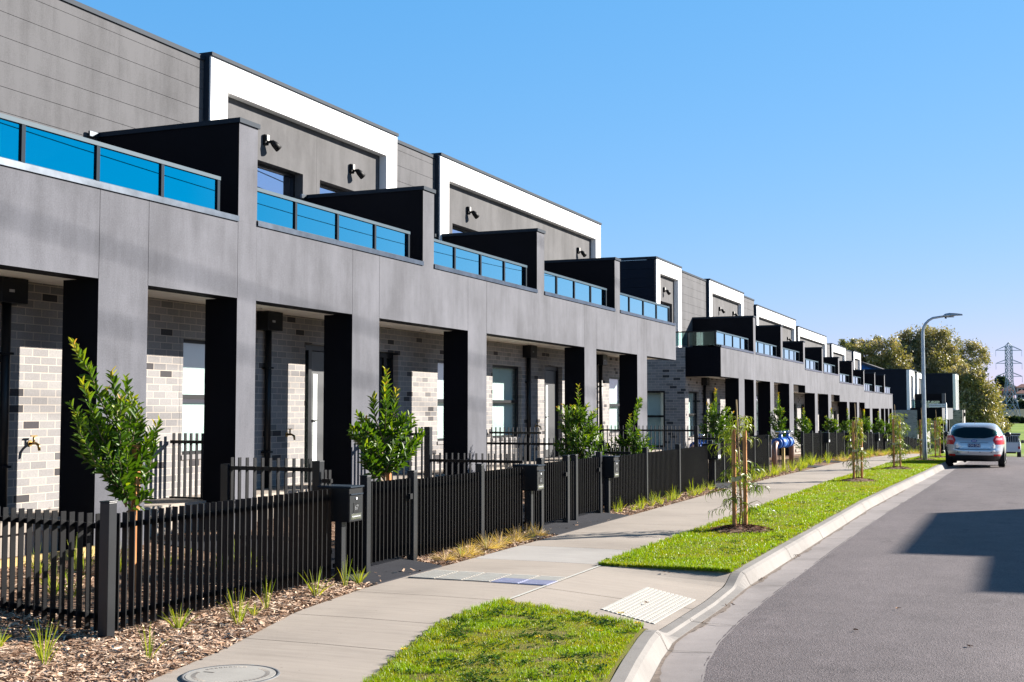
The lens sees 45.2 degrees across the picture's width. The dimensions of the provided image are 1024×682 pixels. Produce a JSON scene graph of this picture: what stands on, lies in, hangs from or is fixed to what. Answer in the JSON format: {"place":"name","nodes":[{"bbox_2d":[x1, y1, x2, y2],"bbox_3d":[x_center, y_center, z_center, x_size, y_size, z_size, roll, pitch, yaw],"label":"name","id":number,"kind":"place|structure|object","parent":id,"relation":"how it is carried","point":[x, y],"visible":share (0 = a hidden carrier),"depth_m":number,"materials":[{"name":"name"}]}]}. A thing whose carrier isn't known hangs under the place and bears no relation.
{"place":"outdoors","nodes":[
{"label":"outdoors","id":0,"kind":"place"},
{"bbox_2d":[0,454,889,681],"bbox_3d":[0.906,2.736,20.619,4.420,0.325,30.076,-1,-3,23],"label":"mulch","id":1,"kind":"object","parent":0,"point":[201,636],"visible":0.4,"depth_m":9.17,"materials":[{"name":"brown wood"}]},
{"bbox_2d":[30,620,63,660],"bbox_3d":[-3.227,2.053,8.408,0.242,0.309,0.282,0,-3,-2],"label":"grass clump","id":2,"kind":"object","parent":1,"relation":"on","point":[37,651],"visible":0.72,"depth_m":8.40,"materials":[{"name":"plant"}]},
{"bbox_2d":[0,546,94,567],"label":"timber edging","id":3,"kind":"object","parent":1,"relation":"on","point":[58,552],"visible":0.22,"depth_m":11.99,"materials":[{"name":"brown wood"}]},
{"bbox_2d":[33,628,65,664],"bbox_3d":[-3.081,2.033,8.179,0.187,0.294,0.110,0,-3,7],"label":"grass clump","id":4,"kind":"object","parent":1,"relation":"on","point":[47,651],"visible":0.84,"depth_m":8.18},
{"bbox_2d":[0,506,99,630],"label":"front fence","id":5,"kind":"object","parent":1,"relation":"on","point":[52,609],"visible":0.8,"depth_m":9.61,"materials":[{"name":"metal"}]},
{"bbox_2d":[65,337,164,590],"bbox_3d":[-3.521,1.107,10.862,0.668,2.237,1.174,-1,-3,23],"label":"garden shrub","id":6,"kind":"object","parent":1,"relation":"on","point":[116,466],"visible":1,"depth_m":10.78,"materials":[{"name":"green plant"}]},
{"bbox_2d":[131,445,140,591],"bbox_3d":[-3.398,1.713,11.072,0.055,1.550,0.055,-1,-3,23],"label":"timber stake","id":7,"kind":"object","parent":1,"relation":"on","point":[137,482],"visible":0.36,"depth_m":11.06,"materials":[{"name":"brown wood"}]},
{"bbox_2d":[161,607,197,629],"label":"grass clump","id":8,"kind":"object","parent":1,"relation":"on","point":[180,625],"visible":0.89,"depth_m":9.58,"materials":[{"name":"plant"}]},
{"bbox_2d":[98,475,371,638],"bbox_3d":[-2.296,1.873,11.066,0.103,1.130,4.026,-1,-3,23],"label":"front fence","id":9,"kind":"object","parent":1,"relation":"on","point":[307,514],"visible":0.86,"depth_m":10.54,"materials":[{"name":"metal"}]},
{"bbox_2d":[371,478,412,562],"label":"garden gate","id":10,"kind":"structure","parent":9,"relation":"attached to","point":[390,519],"depth_m":13.37,"materials":[{"name":"black metal"}]},
{"bbox_2d":[219,588,250,624],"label":"grass clump","id":11,"kind":"object","parent":1,"relation":"on","point":[239,619],"visible":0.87,"depth_m":9.84,"materials":[{"name":"plant"}]},
{"bbox_2d":[220,457,332,580],"bbox_3d":[-2.422,1.813,12.602,1.315,1.220,0.090,-1,-3,23],"label":"side fence","id":12,"kind":"object","parent":1,"relation":"on","point":[317,472],"visible":0.49,"depth_m":12.66,"materials":[{"name":"metal"}]},
{"bbox_2d":[157,534,441,585],"bbox_3d":[-2.341,2.370,13.470,2.945,0.304,1.960,-1,-3,23],"label":"entry pad","id":13,"kind":"object","parent":1,"relation":"on","point":[384,569],"visible":0.26,"depth_m":13.12,"materials":[{"name":"grey concrete"}]},
{"bbox_2d":[301,569,334,596],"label":"grass clump","id":14,"kind":"object","parent":1,"relation":"on","point":[314,592],"visible":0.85,"depth_m":11.31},
{"bbox_2d":[317,484,363,583],"bbox_3d":[-1.726,1.982,12.357,0.390,1.055,0.270,-1,-3,23],"label":"letterbox","id":15,"kind":"object","parent":1,"relation":"on","point":[346,503],"visible":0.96,"depth_m":12.23,"materials":[{"name":"black metal"}]},
{"bbox_2d":[347,367,425,481],"bbox_3d":[-1.684,1.387,15.014,0.933,2.179,1.410,-1,-3,23],"label":"garden shrub","id":16,"kind":"object","parent":1,"relation":"on","point":[373,445],"visible":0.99,"depth_m":15.09,"materials":[{"name":"green plant"}]},
{"bbox_2d":[371,427,522,481],"bbox_3d":[-0.956,1.962,17.537,2.400,1.470,0.090,-1,-3,23],"label":"side fence","id":17,"kind":"object","parent":1,"relation":"on","point":[428,460],"visible":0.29,"depth_m":17.59,"materials":[{"name":"metal"}]},
{"bbox_2d":[407,458,543,560],"bbox_3d":[-0.368,2.130,15.693,0.103,1.130,4.066,-1,-3,23],"label":"front fence","id":18,"kind":"object","parent":1,"relation":"on","point":[448,512],"visible":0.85,"depth_m":15.20,"materials":[{"name":"metal"}]},
{"bbox_2d":[544,461,567,521],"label":"garden gate","id":19,"kind":"structure","parent":18,"relation":"attached to","point":[555,473],"depth_m":18.03,"materials":[{"name":"black metal"}]},
{"bbox_2d":[468,531,507,549],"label":"grass clump","id":20,"kind":"object","parent":1,"relation":"on","point":[492,546],"visible":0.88,"depth_m":15.07,"materials":[{"name":"plant"}]},
{"bbox_2d":[512,464,544,532],"bbox_3d":[0.233,2.243,17.058,0.390,1.055,0.270,-1,-3,23],"label":"letterbox","id":21,"kind":"object","parent":1,"relation":"on","point":[533,477],"visible":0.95,"depth_m":16.93,"materials":[{"name":"black metal"}]},
{"bbox_2d":[486,437,630,502],"bbox_3d":[0.795,2.363,22.317,2.850,1.200,0.090,-1,-3,23],"label":"side fence","id":22,"kind":"object","parent":1,"relation":"on","point":[515,443],"visible":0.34,"depth_m":22.48,"materials":[{"name":"metal"}]},
{"bbox_2d":[562,454,577,522],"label":"front fence","id":23,"kind":"object","parent":1,"relation":"on","point":[571,493],"visible":0.75,"depth_m":18.70,"materials":[{"name":"metal"}]},
{"bbox_2d":[520,504,628,534],"bbox_3d":[-0.001,2.685,19.052,2.870,0.295,3.600,-1,-3,23],"label":"entry pad","id":24,"kind":"object","parent":1,"relation":"on","point":[558,526],"visible":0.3,"depth_m":18.50,"materials":[{"name":"grey concrete"}]},
{"bbox_2d":[553,383,608,460],"bbox_3d":[1.227,1.810,21.721,0.992,2.139,1.233,-1,-3,23],"label":"garden shrub","id":25,"kind":"object","parent":1,"relation":"on","point":[580,435],"visible":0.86,"depth_m":21.64,"materials":[{"name":"green plant"}]},
{"bbox_2d":[592,455,619,512],"bbox_3d":[1.550,2.419,20.220,0.390,1.055,0.270,-1,-3,23],"label":"letterbox","id":26,"kind":"object","parent":1,"relation":"on","point":[610,466],"visible":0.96,"depth_m":20.09,"materials":[{"name":"black metal"}]},
{"bbox_2d":[606,397,656,455],"bbox_3d":[2.445,2.071,24.673,0.915,1.945,1.365,-3,-4,43],"label":"garden shrub","id":27,"kind":"object","parent":1,"relation":"on","point":[633,444],"visible":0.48,"depth_m":24.59,"materials":[{"name":"green plant"}]},
{"bbox_2d":[595,441,712,512],"bbox_3d":[2.895,2.566,23.524,0.103,1.130,7.836,-1,-3,23],"label":"front fence","id":28,"kind":"object","parent":1,"relation":"on","point":[645,473],"visible":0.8,"depth_m":22.95,"materials":[{"name":"metal"}]},
{"bbox_2d":[578,457,599,513],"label":"garden gate","id":29,"kind":"structure","parent":28,"relation":"attached to","point":[588,469],"depth_m":19.39,"materials":[{"name":"black metal"}]},
{"bbox_2d":[716,443,722,481],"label":"garden gate","id":30,"kind":"structure","parent":28,"relation":"attached to","point":[719,466],"depth_m":27.82,"materials":[{"name":"black metal"}]},
{"bbox_2d":[601,425,719,469],"bbox_3d":[3.446,2.647,28.682,2.850,1.340,0.090,-1,-3,23],"label":"side fence","id":31,"kind":"object","parent":1,"relation":"on","point":[696,436],"visible":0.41,"depth_m":28.60,"materials":[{"name":"metal"}]},
{"bbox_2d":[702,443,720,485],"bbox_3d":[4.391,2.791,27.032,0.356,1.070,0.260,-1,-3,23],"label":"letterbox","id":32,"kind":"object","parent":1,"relation":"on","point":[715,457],"visible":0.59,"depth_m":26.95,"materials":[{"name":"black metal"}]},
{"bbox_2d":[698,388,733,442],"bbox_3d":[5.203,2.316,31.332,0.996,2.256,1.363,0,-3,-2],"label":"garden shrub","id":33,"kind":"object","parent":1,"relation":"on","point":[720,424],"visible":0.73,"depth_m":31.27,"materials":[{"name":"green plant"}]},
{"bbox_2d":[720,435,769,482],"bbox_3d":[5.845,2.959,30.604,0.103,1.130,5.416,-1,-3,23],"label":"front fence","id":34,"kind":"object","parent":1,"relation":"on","point":[758,452],"visible":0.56,"depth_m":31.29,"materials":[{"name":"metal"}]},
{"bbox_2d":[768,392,789,462],"bbox_3d":[8.590,2.775,39.511,0.741,2.288,0.963,-1,-3,23],"label":"garden shrub","id":35,"kind":"object","parent":1,"relation":"on","point":[778,411],"visible":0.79,"depth_m":39.51,"materials":[{"name":"green plant"}]},
{"bbox_2d":[771,430,793,469],"bbox_3d":[7.715,3.156,34.956,0.320,1.220,2.850,-1,-3,23],"label":"water valve assembly","id":36,"kind":"object","parent":1,"relation":"on","point":[781,442],"visible":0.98,"depth_m":34.62,"materials":[{"name":"blue metal"}]},
{"bbox_2d":[791,409,812,448],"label":"garden shrub","id":37,"kind":"object","parent":1,"relation":"on","point":[804,425],"visible":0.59,"depth_m":43.42,"materials":[{"name":"green plant"}]},
{"bbox_2d":[801,431,821,461],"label":"front fence","id":38,"kind":"object","parent":1,"relation":"on","point":[810,442],"visible":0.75,"depth_m":39.83,"materials":[{"name":"metal"}]},
{"bbox_2d":[822,408,838,432],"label":"garden shrub","id":39,"kind":"object","parent":1,"relation":"on","point":[833,426],"visible":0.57,"depth_m":49.59,"materials":[{"name":"green plant"}]},
{"bbox_2d":[826,431,844,458],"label":"front fence","id":40,"kind":"object","parent":1,"relation":"on","point":[835,445],"visible":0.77,"depth_m":44.96,"materials":[{"name":"metal"}]},
{"bbox_2d":[846,431,868,455],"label":"front fence","id":41,"kind":"object","parent":1,"relation":"on","point":[866,444],"visible":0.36,"depth_m":52.95,"materials":[{"name":"metal"}]},
{"bbox_2d":[870,432,883,452],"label":"front fence","id":42,"kind":"object","parent":1,"relation":"on","point":[880,444],"visible":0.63,"depth_m":57.80,"materials":[{"name":"metal"}]},
{"bbox_2d":[871,411,888,433],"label":"garden shrub","id":43,"kind":"object","parent":1,"relation":"on","point":[878,428],"visible":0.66,"depth_m":65.74,"materials":[{"name":"green plant"}]},
{"bbox_2d":[908,436,929,453],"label":"front fence","id":44,"kind":"object","parent":1,"relation":"on","point":[913,443],"visible":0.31,"depth_m":76.92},
{"bbox_2d":[408,570,567,585],"bbox_3d":[-0.244,2.409,12.527,1.518,0.013,0.595,-1,-3,23],"label":"utility cover","id":45,"kind":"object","parent":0,"point":[493,577],"depth_m":12.47,"materials":[{"name":"grey concrete"}]},
{"bbox_2d":[147,454,927,681],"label":"footpath","id":46,"kind":"structure","parent":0,"point":[296,660],"depth_m":10.87,"materials":[{"name":"concrete"}]},
{"bbox_2d":[180,664,279,681],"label":"pit cover","id":47,"kind":"object","parent":46,"relation":"on","point":[240,673],"visible":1,"depth_m":7.92,"materials":[{"name":"concrete"}]},
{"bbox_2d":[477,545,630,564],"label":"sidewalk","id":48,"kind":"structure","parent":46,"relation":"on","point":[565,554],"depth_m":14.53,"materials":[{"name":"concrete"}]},
{"bbox_2d":[76,0,1023,398],"label":"sky","id":49,"kind":"structure","parent":0,"point":[852,169],"materials":[{"name":"blue"}]},
{"bbox_2d":[601,587,695,623],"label":"tactile paving","id":50,"kind":"structure","parent":0,"point":[659,606],"depth_m":11.19,"materials":[{"name":"concrete"}]},
{"bbox_2d":[377,458,940,681],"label":"grass verge","id":51,"kind":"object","parent":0,"point":[617,663],"depth_m":8.99,"materials":[{"name":"plant"}]},
{"bbox_2d":[362,596,643,681],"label":"grass","id":52,"kind":"structure","parent":51,"relation":"on","point":[401,663],"depth_m":8.84,"materials":[{"name":"plant"}]},
{"bbox_2d":[512,565,730,629],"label":"kerb ramp","id":53,"kind":"structure","parent":51,"relation":"on","point":[621,582],"depth_m":12.14,"materials":[{"name":"concrete"}]},
{"bbox_2d":[394,488,868,681],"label":"clover","id":54,"kind":"object","parent":51,"relation":"on","point":[498,657],"visible":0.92,"depth_m":9.02,"materials":[{"name":"green plant"}]},
{"bbox_2d":[731,429,736,525],"bbox_3d":[3.149,2.071,17.426,0.052,1.640,0.052,-1,-3,23],"label":"timber stake","id":55,"kind":"object","parent":51,"relation":"on","point":[733,450],"visible":0.56,"depth_m":17.41,"materials":[{"name":"brown wood"}]},
{"bbox_2d":[736,399,742,523],"bbox_3d":[3.236,1.861,17.439,0.105,2.061,0.020,0,-3,2],"label":"bamboo cane","id":56,"kind":"object","parent":51,"relation":"on","point":[739,459],"visible":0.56,"depth_m":17.45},
{"bbox_2d":[711,523,774,533],"bbox_3d":[3.239,2.635,17.358,0.994,0.121,1.233,-1,-3,23],"label":"mulch mound","id":57,"kind":"object","parent":51,"relation":"on","point":[737,529],"visible":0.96,"depth_m":17.15,"materials":[{"name":"soil"}]},
{"bbox_2d":[705,415,780,525],"bbox_3d":[3.244,1.873,17.511,1.044,1.647,0.938,2,-4,-29],"label":"young tree","id":58,"kind":"object","parent":57,"relation":"on","point":[737,463],"visible":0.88,"depth_m":17.52,"materials":[{"name":"green plant"}]},
{"bbox_2d":[742,430,747,525],"bbox_3d":[3.303,2.080,17.405,0.050,1.620,0.050,-1,-3,23],"label":"timber stake","id":59,"kind":"object","parent":51,"relation":"on","point":[745,520],"visible":0.56,"depth_m":17.39,"materials":[{"name":"brown wood"}]},
{"bbox_2d":[842,417,871,476],"bbox_3d":[8.315,2.600,29.548,0.680,1.532,0.796,-1,-3,23],"label":"young tree","id":60,"kind":"object","parent":51,"relation":"on","point":[848,437],"visible":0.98,"depth_m":29.49,"materials":[{"name":"green plant"}]},
{"bbox_2d":[883,466,912,469],"bbox_3d":[11.058,3.630,35.220,1.003,0.116,1.198,-1,-3,23],"label":"mulch mound","id":61,"kind":"object","parent":51,"relation":"on","point":[898,467],"visible":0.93,"depth_m":35.00,"materials":[{"name":"wood"}]},
{"bbox_2d":[883,413,910,465],"bbox_3d":[11.153,2.882,35.416,0.801,1.621,0.826,2,-4,-31],"label":"young tree","id":62,"kind":"object","parent":61,"relation":"on","point":[898,435],"visible":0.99,"depth_m":35.38,"materials":[{"name":"green plant"}]},
{"bbox_2d":[928,417,946,455],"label":"young tree","id":63,"kind":"object","parent":51,"relation":"on","point":[938,427],"visible":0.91,"depth_m":47.81,"materials":[{"name":"green plant"}]},
{"bbox_2d":[921,313,962,459],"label":"street lamp","id":64,"kind":"object","parent":51,"relation":"on","point":[924,422],"visible":0.94,"depth_m":43.24,"materials":[{"name":"metal"}]},
{"bbox_2d":[502,456,1023,629],"bbox_3d":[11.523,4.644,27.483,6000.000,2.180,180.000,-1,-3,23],"label":"ground","id":65,"kind":"structure","parent":0,"point":[701,603],"depth_m":13.43,"materials":[{"name":"concrete"}]},
{"bbox_2d":[0,0,260,558],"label":"townhouse","id":66,"kind":"structure","parent":65,"relation":"on","point":[117,246],"depth_m":13.85,"materials":[{"name":"grey brick"}]},
{"bbox_2d":[169,433,203,498],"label":"side fence","id":67,"kind":"object","parent":66,"relation":"attached to","point":[190,442],"visible":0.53,"depth_m":15.49,"materials":[{"name":"metal"}]},
{"bbox_2d":[118,21,435,513],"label":"townhouse","id":68,"kind":"structure","parent":65,"relation":"on","point":[341,277],"depth_m":17.89,"materials":[{"name":"grey brick"}]},
{"bbox_2d":[182,339,204,454],"bbox_3d":[-4.163,0.754,16.532,0.140,1.510,1.240,-1,-3,23],"label":"window","id":69,"kind":"structure","parent":68,"relation":"in","point":[193,350],"depth_m":16.42,"materials":[{"name":"white glass"}]},
{"bbox_2d":[257,163,294,197],"bbox_3d":[-3.976,-1.956,20.119,0.070,1.780,1.400,-1,-3,23],"label":"window","id":70,"kind":"structure","parent":68,"relation":"in","point":[268,178],"depth_m":20.32,"materials":[{"name":"blue glass"}]},
{"bbox_2d":[304,344,323,482],"bbox_3d":[-3.038,1.131,19.259,0.130,2.120,1.310,-1,-3,23],"label":"door","id":71,"kind":"structure","parent":68,"relation":"in","point":[314,361],"depth_m":19.09,"materials":[{"name":"white metal"}]},
{"bbox_2d":[314,102,545,478],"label":"townhouse","id":72,"kind":"structure","parent":65,"relation":"on","point":[488,287],"depth_m":22.16,"materials":[{"name":"grey brick"}]},
{"bbox_2d":[320,183,345,193],"bbox_3d":[-3.223,-1.855,21.926,0.070,1.780,1.440,-1,-3,23],"label":"window","id":73,"kind":"structure","parent":72,"relation":"in","point":[323,188],"depth_m":21.83,"materials":[{"name":"blue glass"}]},
{"bbox_2d":[379,352,392,474],"bbox_3d":[-2.306,1.239,21.014,0.130,2.100,0.900,-1,-3,23],"label":"door","id":74,"kind":"structure","parent":72,"relation":"in","point":[382,355],"depth_m":21.16,"materials":[{"name":"black metal"}]},
{"bbox_2d":[437,360,443,440],"bbox_3d":[-1.263,1.142,23.492,0.140,1.510,1.340,-1,-3,23],"label":"window","id":75,"kind":"structure","parent":72,"relation":"in","point":[440,363],"depth_m":23.38,"materials":[{"name":"white glass"}]},
{"bbox_2d":[489,427,540,464],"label":"side fence","id":76,"kind":"object","parent":72,"relation":"attached to","point":[517,432],"visible":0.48,"depth_m":24.68,"materials":[{"name":"metal"}]},
{"bbox_2d":[449,157,620,464],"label":"townhouse","id":77,"kind":"structure","parent":65,"relation":"on","point":[581,312],"depth_m":27.23,"materials":[{"name":"paint"}]},
{"bbox_2d":[493,365,517,437],"bbox_3d":[-0.234,1.279,25.963,0.140,1.510,1.580,-1,-3,23],"label":"window","id":78,"kind":"structure","parent":77,"relation":"in","point":[503,401],"depth_m":26.28,"materials":[{"name":"white glass"}]},
{"bbox_2d":[544,366,557,457],"bbox_3d":[0.809,1.645,28.491,0.130,2.120,1.180,-1,-3,23],"label":"door","id":79,"kind":"structure","parent":77,"relation":"in","point":[550,377],"depth_m":28.66,"materials":[{"name":"white metal"}]},
{"bbox_2d":[533,196,675,457],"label":"townhouse","id":80,"kind":"structure","parent":65,"relation":"on","point":[647,329],"depth_m":31.72,"materials":[{"name":"paint"}]},
{"bbox_2d":[609,377,619,432],"bbox_3d":[2.705,1.716,33.013,0.140,1.480,1.480,-1,-3,23],"label":"window","id":81,"kind":"structure","parent":80,"relation":"in","point":[614,404],"depth_m":33.28,"materials":[{"name":"glass"}]},
{"bbox_2d":[619,256,756,450],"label":"townhouse","id":82,"kind":"structure","parent":65,"relation":"on","point":[712,353],"depth_m":40.89,"materials":[{"name":"grey brick"}]},
{"bbox_2d":[647,391,664,446],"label":"window","id":83,"kind":"structure","parent":82,"relation":"in","point":[655,399],"depth_m":40.11,"materials":[{"name":"glass"}]},
{"bbox_2d":[689,391,696,436],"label":"window","id":84,"kind":"structure","parent":82,"relation":"in","point":[691,413],"depth_m":41.05,"materials":[{"name":"glass"}]},
{"bbox_2d":[695,276,782,457],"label":"townhouse","id":85,"kind":"structure","parent":65,"relation":"on","point":[712,296],"depth_m":46.96,"materials":[{"name":"grey concrete"}]},
{"bbox_2d":[727,287,804,455],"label":"townhouse","id":86,"kind":"structure","parent":65,"relation":"on","point":[739,303],"depth_m":51.38,"materials":[{"name":"paint"}]},
{"bbox_2d":[610,461,961,681],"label":"kerb","id":87,"kind":"structure","parent":65,"relation":"on","point":[644,656],"depth_m":12.77,"materials":[{"name":"concrete"}]},
{"bbox_2d":[754,304,823,453],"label":"townhouse","id":88,"kind":"structure","parent":65,"relation":"on","point":[812,388],"depth_m":57.06,"materials":[{"name":"paint"}]},
{"bbox_2d":[776,313,839,445],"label":"townhouse","id":89,"kind":"structure","parent":65,"relation":"on","point":[831,382],"depth_m":61.40,"materials":[{"name":"paint"}]},
{"bbox_2d":[796,326,852,431],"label":"townhouse","id":90,"kind":"structure","parent":65,"relation":"on","point":[844,398],"depth_m":67.21,"materials":[{"name":"grey brick"}]},
{"bbox_2d":[812,332,864,431],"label":"townhouse","id":91,"kind":"structure","parent":65,"relation":"on","point":[858,382],"depth_m":71.71,"materials":[{"name":"paint"}]},
{"bbox_2d":[826,343,875,432],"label":"townhouse","id":92,"kind":"structure","parent":65,"relation":"on","point":[835,350],"depth_m":77.51,"materials":[{"name":"grey brick"}]},
{"bbox_2d":[839,347,884,431],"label":"townhouse","id":93,"kind":"structure","parent":65,"relation":"on","point":[845,355],"depth_m":83.19,"materials":[{"name":"grey brick"}]},
{"bbox_2d":[851,351,892,434],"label":"townhouse","id":94,"kind":"structure","parent":65,"relation":"on","point":[856,357],"depth_m":88.16,"materials":[{"name":"grey brick"}]},
{"bbox_2d":[598,453,945,571],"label":"grass","id":95,"kind":"structure","parent":0,"point":[644,560],"depth_m":17.47,"materials":[{"name":"plant"}]},
{"bbox_2d":[701,457,1023,681],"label":"road","id":96,"kind":"structure","parent":0,"point":[940,562],"depth_m":11.62,"materials":[{"name":"asphalt"}]},
{"bbox_2d":[659,461,969,681],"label":"gutter","id":97,"kind":"object","parent":96,"relation":"on","point":[682,662],"visible":0.85,"depth_m":11.95,"materials":[{"name":"concrete"}]},
{"bbox_2d":[650,490,903,681],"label":"gutter silt","id":98,"kind":"object","parent":97,"relation":"on","point":[655,677],"visible":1,"depth_m":11.34,"materials":[{"name":"concrete"}]},
{"bbox_2d":[944,419,1010,466],"bbox_3d":[15.642,3.420,41.378,2.140,1.586,4.364,-1,-3,23],"label":"parked hatchback","id":99,"kind":"object","parent":96,"relation":"on","point":[965,442],"visible":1,"depth_m":39.56,"materials":[{"name":"silver metal"}]},
{"bbox_2d":[1004,433,1023,456],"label":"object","id":100,"kind":"object","parent":96,"relation":"on","point":[1013,443],"visible":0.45,"depth_m":85.63,"materials":[{"name":"white paint"}]},
{"bbox_2d":[930,423,1023,455],"bbox_3d":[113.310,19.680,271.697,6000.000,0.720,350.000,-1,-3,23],"label":"meadow","id":101,"kind":"structure","parent":0,"point":[1017,428],"depth_m":256.93,"materials":[{"name":"plant"}]},
{"bbox_2d":[838,334,915,368],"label":"eucalypt","id":102,"kind":"object","parent":101,"relation":"on","point":[892,358],"visible":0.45,"depth_m":170.46,"materials":[{"name":"green plant"}]},
{"bbox_2d":[861,369,952,452],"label":"end townhouse","id":103,"kind":"structure","parent":101,"relation":"on","point":[905,385],"depth_m":118.71,"materials":[{"name":"concrete"}]},
{"bbox_2d":[894,321,968,372],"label":"eucalypt","id":104,"kind":"object","parent":101,"relation":"on","point":[939,353],"visible":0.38,"depth_m":175.81,"materials":[{"name":"green plant"}]},
{"bbox_2d":[925,373,964,447],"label":"end townhouse","id":105,"kind":"structure","parent":101,"relation":"on","point":[941,383],"depth_m":137.89,"materials":[{"name":"concrete"}]},
{"bbox_2d":[953,336,992,373],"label":"eucalypt","id":106,"kind":"object","parent":101,"relation":"on","point":[974,348],"visible":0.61,"depth_m":188.96,"materials":[{"name":"green plant"}]},
{"bbox_2d":[939,363,1012,432],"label":"eucalypt","id":107,"kind":"object","parent":101,"relation":"on","point":[979,402],"visible":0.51,"depth_m":164.05,"materials":[{"name":"green plant"}]},
{"bbox_2d":[1002,408,1023,415],"bbox_3d":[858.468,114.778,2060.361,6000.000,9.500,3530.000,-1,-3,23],"label":"hill","id":108,"kind":"structure","parent":0,"point":[1021,412],"depth_m":508.98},
{"bbox_2d":[995,342,1022,415],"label":"power pylon","id":109,"kind":"object","parent":108,"relation":"on","point":[1009,359],"visible":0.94,"depth_m":480.59,"materials":[{"name":"metal"}]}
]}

